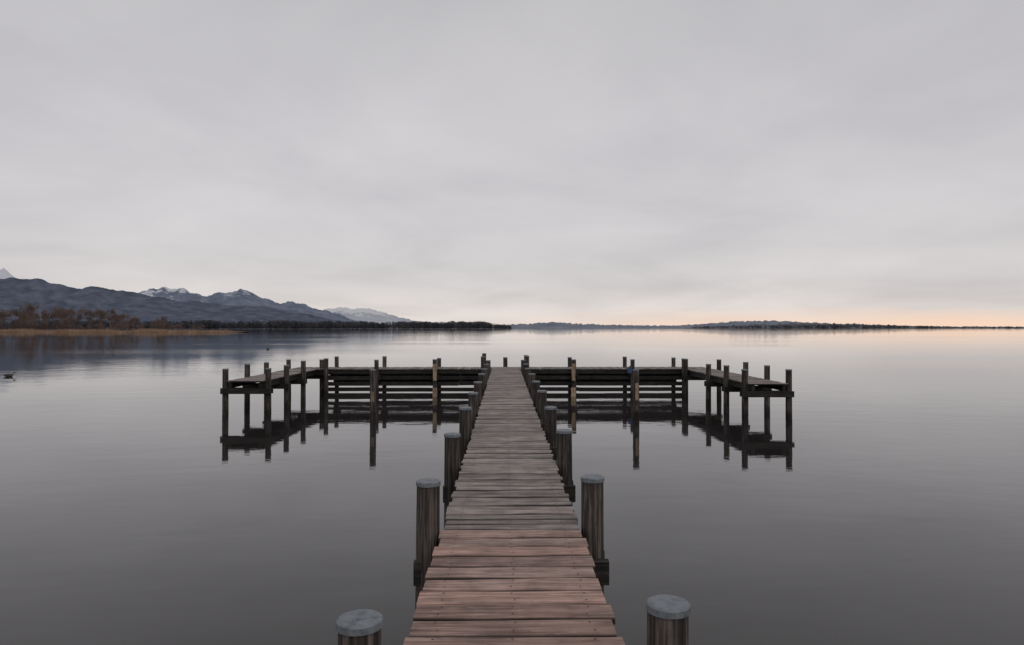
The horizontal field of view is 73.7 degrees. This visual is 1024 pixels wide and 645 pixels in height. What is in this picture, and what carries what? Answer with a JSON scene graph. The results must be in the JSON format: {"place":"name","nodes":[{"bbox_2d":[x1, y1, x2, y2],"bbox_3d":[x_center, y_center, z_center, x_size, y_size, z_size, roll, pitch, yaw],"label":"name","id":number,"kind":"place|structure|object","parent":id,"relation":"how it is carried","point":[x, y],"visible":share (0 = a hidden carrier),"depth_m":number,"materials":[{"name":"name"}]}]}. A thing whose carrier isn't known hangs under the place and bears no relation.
{"place":"outdoors","nodes":[
{"label":"outdoors","id":0,"kind":"place"},
{"bbox_2d":[0,328,246,332],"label":"reed shore land","id":1,"kind":"structure","parent":0,"point":[119,332],"depth_m":383.79,"materials":[{"name":"brown plant"}]},
{"bbox_2d":[0,302,204,330],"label":"bare tree line","id":2,"kind":"object","parent":1,"relation":"on","point":[31,316],"visible":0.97,"depth_m":435.45,"materials":[{"name":"brown plant"}]},
{"bbox_2d":[0,268,358,322],"bbox_3d":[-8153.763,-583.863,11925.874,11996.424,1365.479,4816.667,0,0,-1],"label":"snowy mountain range","id":3,"kind":"structure","parent":0,"point":[240,297],"depth_m":12697.72,"materials":[{"name":"grey stone"}]},
{"bbox_2d":[0,277,391,327],"bbox_3d":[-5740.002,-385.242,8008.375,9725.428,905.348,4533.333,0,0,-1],"label":"mountain ridge","id":4,"kind":"structure","parent":0,"point":[15,293],"depth_m":8452.27,"materials":[{"name":"grey stone"}]},
{"bbox_2d":[324,307,443,324],"bbox_3d":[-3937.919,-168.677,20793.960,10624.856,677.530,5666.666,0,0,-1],"label":"hazy mountain range","id":5,"kind":"structure","parent":0,"point":[365,314],"depth_m":21397.50,"materials":[{"name":"grey stone"}]},
{"bbox_2d":[0,328,1023,644],"bbox_3d":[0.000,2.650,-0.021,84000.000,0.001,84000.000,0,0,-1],"label":"lake water","id":6,"kind":"structure","parent":0,"point":[870,492],"depth_m":11.64,"materials":[{"name":"grey liquid"}]},
{"bbox_2d":[369,369,375,418],"bbox_3d":[-4.059,2.690,19.924,0.204,2.640,0.226,0,0,-1],"label":"mooring post","id":7,"kind":"object","parent":6,"relation":"in","point":[372,393],"visible":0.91,"depth_m":19.86,"materials":[{"name":"brown wood"}]},
{"bbox_2d":[220,353,793,644],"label":"wooden jetty","id":8,"kind":"object","parent":6,"relation":"in","point":[510,554],"visible":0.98,"depth_m":5.73,"materials":[{"name":"brown wood"}]},
{"bbox_2d":[633,369,638,418],"bbox_3d":[3.623,2.690,19.909,0.204,2.640,0.234,0,0,-1],"label":"mooring post","id":9,"kind":"object","parent":6,"relation":"in","point":[635,393],"visible":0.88,"depth_m":19.84,"materials":[{"name":"brown wood"}]},
{"bbox_2d":[0,0,1023,326],"label":"sky","id":10,"kind":"structure","parent":0,"point":[601,162],"materials":[{"name":"grey"}]},
{"bbox_2d":[390,322,1020,327],"bbox_3d":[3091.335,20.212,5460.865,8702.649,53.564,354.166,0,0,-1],"label":"shore","id":11,"kind":"structure","parent":0,"point":[552,325],"depth_m":5452.63,"materials":[{"name":"grey"}]},
{"bbox_2d":[681,320,825,325],"bbox_3d":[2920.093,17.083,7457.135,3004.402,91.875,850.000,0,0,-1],"label":"hill","id":12,"kind":"structure","parent":0,"point":[737,323],"depth_m":7565.62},
{"bbox_2d":[693,323,1023,327],"bbox_3d":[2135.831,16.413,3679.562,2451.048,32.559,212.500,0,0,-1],"label":"wooded peninsula","id":13,"kind":"object","parent":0,"point":[795,325],"visible":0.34,"depth_m":3697.77},
{"bbox_2d":[692,324,1021,327],"bbox_3d":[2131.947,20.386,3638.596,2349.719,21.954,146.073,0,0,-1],"label":"peninsula trees","id":14,"kind":"object","parent":13,"relation":"on","point":[823,326],"visible":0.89,"depth_m":3599.26,"materials":[{"name":"black plant"}]},
{"bbox_3d":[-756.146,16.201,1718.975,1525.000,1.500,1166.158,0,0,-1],"label":"wooded shore land","id":15,"kind":"structure","parent":0,"visible":0},
{"bbox_2d":[0,319,510,328],"bbox_3d":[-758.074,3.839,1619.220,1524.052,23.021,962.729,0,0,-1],"label":"distant forest","id":16,"kind":"object","parent":15,"relation":"on","point":[275,324],"visible":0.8,"depth_m":1610.47,"materials":[{"name":"black plant"}]}
]}

